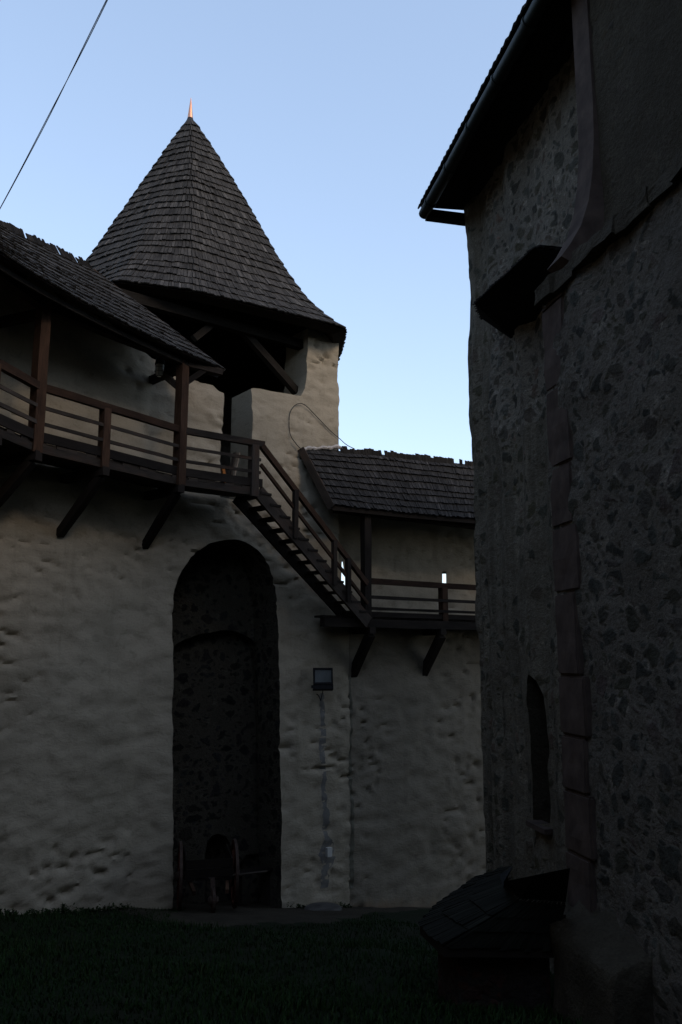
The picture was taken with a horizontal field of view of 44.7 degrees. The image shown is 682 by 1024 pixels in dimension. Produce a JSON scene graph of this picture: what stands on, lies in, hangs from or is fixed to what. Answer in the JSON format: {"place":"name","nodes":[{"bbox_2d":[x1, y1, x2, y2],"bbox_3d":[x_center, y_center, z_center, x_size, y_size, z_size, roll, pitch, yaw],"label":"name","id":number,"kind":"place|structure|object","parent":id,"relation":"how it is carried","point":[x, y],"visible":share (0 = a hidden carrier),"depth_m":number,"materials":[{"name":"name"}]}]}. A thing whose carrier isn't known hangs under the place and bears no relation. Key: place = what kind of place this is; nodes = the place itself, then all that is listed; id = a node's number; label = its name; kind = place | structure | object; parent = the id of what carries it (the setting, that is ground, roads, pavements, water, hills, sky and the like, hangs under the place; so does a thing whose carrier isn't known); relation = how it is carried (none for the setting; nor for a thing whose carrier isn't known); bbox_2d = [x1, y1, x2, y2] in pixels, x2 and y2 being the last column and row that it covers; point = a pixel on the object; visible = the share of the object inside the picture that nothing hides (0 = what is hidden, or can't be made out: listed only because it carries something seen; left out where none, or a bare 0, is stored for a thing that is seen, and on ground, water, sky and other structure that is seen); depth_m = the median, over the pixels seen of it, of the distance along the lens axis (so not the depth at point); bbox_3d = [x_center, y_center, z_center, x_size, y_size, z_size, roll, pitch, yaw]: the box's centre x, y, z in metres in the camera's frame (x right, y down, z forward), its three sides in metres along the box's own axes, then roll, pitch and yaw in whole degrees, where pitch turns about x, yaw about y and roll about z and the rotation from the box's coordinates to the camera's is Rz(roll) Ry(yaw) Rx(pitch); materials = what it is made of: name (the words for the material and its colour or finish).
{"place":"outdoors","nodes":[
{"label":"outdoors","id":0,"kind":"place"},
{"bbox_2d":[0,0,107,208],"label":"overhead cable","id":1,"kind":"object","parent":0,"point":[99,15],"visible":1,"depth_m":9.39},
{"bbox_2d":[0,0,525,584],"label":"sky","id":2,"kind":"structure","parent":0,"point":[333,121],"materials":[{"name":"blue"}]},
{"bbox_2d":[115,903,431,926],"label":"path","id":3,"kind":"structure","parent":0,"point":[227,914],"depth_m":15.50,"materials":[{"name":"grey gravel"}]},
{"bbox_2d":[0,902,351,915],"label":"weeds","id":4,"kind":"object","parent":3,"relation":"on","point":[64,910],"visible":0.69,"depth_m":14.54,"materials":[{"name":"green plant"}]},
{"bbox_2d":[174,839,239,912],"bbox_3d":[-2.592,7.085,16.148,1.260,1.266,1.755,2,-10,-13],"label":"handcart","id":5,"kind":"object","parent":3,"relation":"on","point":[226,868],"visible":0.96,"depth_m":15.83,"materials":[{"name":"red paint"}]},
{"bbox_2d":[208,870,267,879],"bbox_3d":[-2.007,7.103,16.256,0.044,0.158,1.458,-10,-14,44],"label":"pole","id":6,"kind":"object","parent":5,"relation":"on","point":[255,872],"visible":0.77,"depth_m":16.42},
{"bbox_2d":[304,902,341,910],"bbox_3d":[-0.380,8.448,17.559,0.800,0.170,0.800,0,-10,0],"label":"stone cover","id":7,"kind":"object","parent":3,"relation":"on","point":[321,906],"visible":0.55,"depth_m":17.62,"materials":[{"name":"grey stone"}]},
{"bbox_2d":[0,902,603,1023],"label":"ground","id":8,"kind":"structure","parent":0,"point":[412,916],"depth_m":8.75,"materials":[{"name":"green plant"}]},
{"bbox_2d":[0,259,354,914],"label":"curtain wall","id":9,"kind":"structure","parent":8,"relation":"on","point":[159,699],"depth_m":16.60,"materials":[{"name":"paint"}]},
{"bbox_2d":[0,220,264,548],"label":"covered walkway","id":10,"kind":"structure","parent":9,"relation":"attached to","point":[62,274],"depth_m":15.08,"materials":[{"name":"brown wood"}]},
{"bbox_2d":[155,357,164,377],"bbox_3d":[-3.686,-3.026,16.922,0.195,0.574,0.200,0,-10,0],"label":"bulkhead lamp","id":11,"kind":"object","parent":10,"relation":"hanging from","point":[159,366],"visible":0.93,"depth_m":16.84,"materials":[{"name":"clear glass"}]},
{"bbox_2d":[226,452,236,482],"bbox_3d":[-2.437,-0.856,18.269,0.098,0.978,0.290,-7,-12,36],"label":"plank","id":12,"kind":"object","parent":10,"relation":"on","point":[232,464],"visible":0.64,"depth_m":18.34,"materials":[{"name":"grey wood"}]},
{"bbox_2d":[232,452,239,483],"bbox_3d":[-2.349,-0.856,18.271,0.086,0.979,0.286,-8,-12,37],"label":"plank","id":13,"kind":"object","parent":10,"relation":"on","point":[235,464],"visible":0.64,"depth_m":18.32,"materials":[{"name":"grey wood"}]},
{"bbox_2d":[232,444,371,627],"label":"staircase","id":14,"kind":"structure","parent":10,"relation":"attached to","point":[289,528],"depth_m":18.36,"materials":[{"name":"brown wood"}]},
{"bbox_2d":[311,668,332,700],"bbox_3d":[-0.422,3.904,18.808,0.502,0.739,0.373,0,-10,0],"label":"floodlight","id":15,"kind":"object","parent":9,"relation":"attached to","point":[322,679],"visible":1,"depth_m":18.74,"materials":[{"name":"black metal"}]},
{"bbox_2d":[325,847,331,856],"bbox_3d":[-0.271,7.574,18.494,0.130,0.190,0.080,8,-12,-37],"label":"junction box","id":16,"kind":"object","parent":9,"relation":"attached to","point":[328,851],"visible":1,"depth_m":18.46,"materials":[{"name":"white plastic"}]},
{"bbox_2d":[86,99,346,534],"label":"tower","id":17,"kind":"structure","parent":8,"relation":"on","point":[184,247],"depth_m":19.99,"materials":[{"name":"paint"}]},
{"bbox_2d":[289,403,354,449],"bbox_3d":[-0.426,-1.953,20.006,1.977,1.168,0.105,7,-12,-36],"label":"loose wire","id":18,"kind":"object","parent":17,"relation":"attached to","point":[318,418],"visible":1,"depth_m":19.86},
{"bbox_2d":[337,514,485,907],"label":"curtain wall","id":19,"kind":"structure","parent":8,"relation":"on","point":[416,775],"depth_m":20.63,"materials":[{"name":"grey paint"}]},
{"bbox_2d":[297,444,476,676],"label":"covered walkway","id":20,"kind":"structure","parent":19,"relation":"attached to","point":[366,485],"depth_m":20.33,"materials":[{"name":"brown wood"}]},
{"bbox_2d":[418,866,569,1008],"bbox_3d":[1.275,4.279,7.592,1.170,2.580,2.742,0,-10,0],"label":"lean to","id":21,"kind":"object","parent":8,"relation":"on","point":[486,936],"visible":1,"depth_m":7.00,"materials":[{"name":"brown wood"}]},
{"bbox_2d":[417,0,681,1023],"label":"church","id":22,"kind":"structure","parent":8,"relation":"on","point":[557,176],"depth_m":7.33,"materials":[{"name":"grey stone"}]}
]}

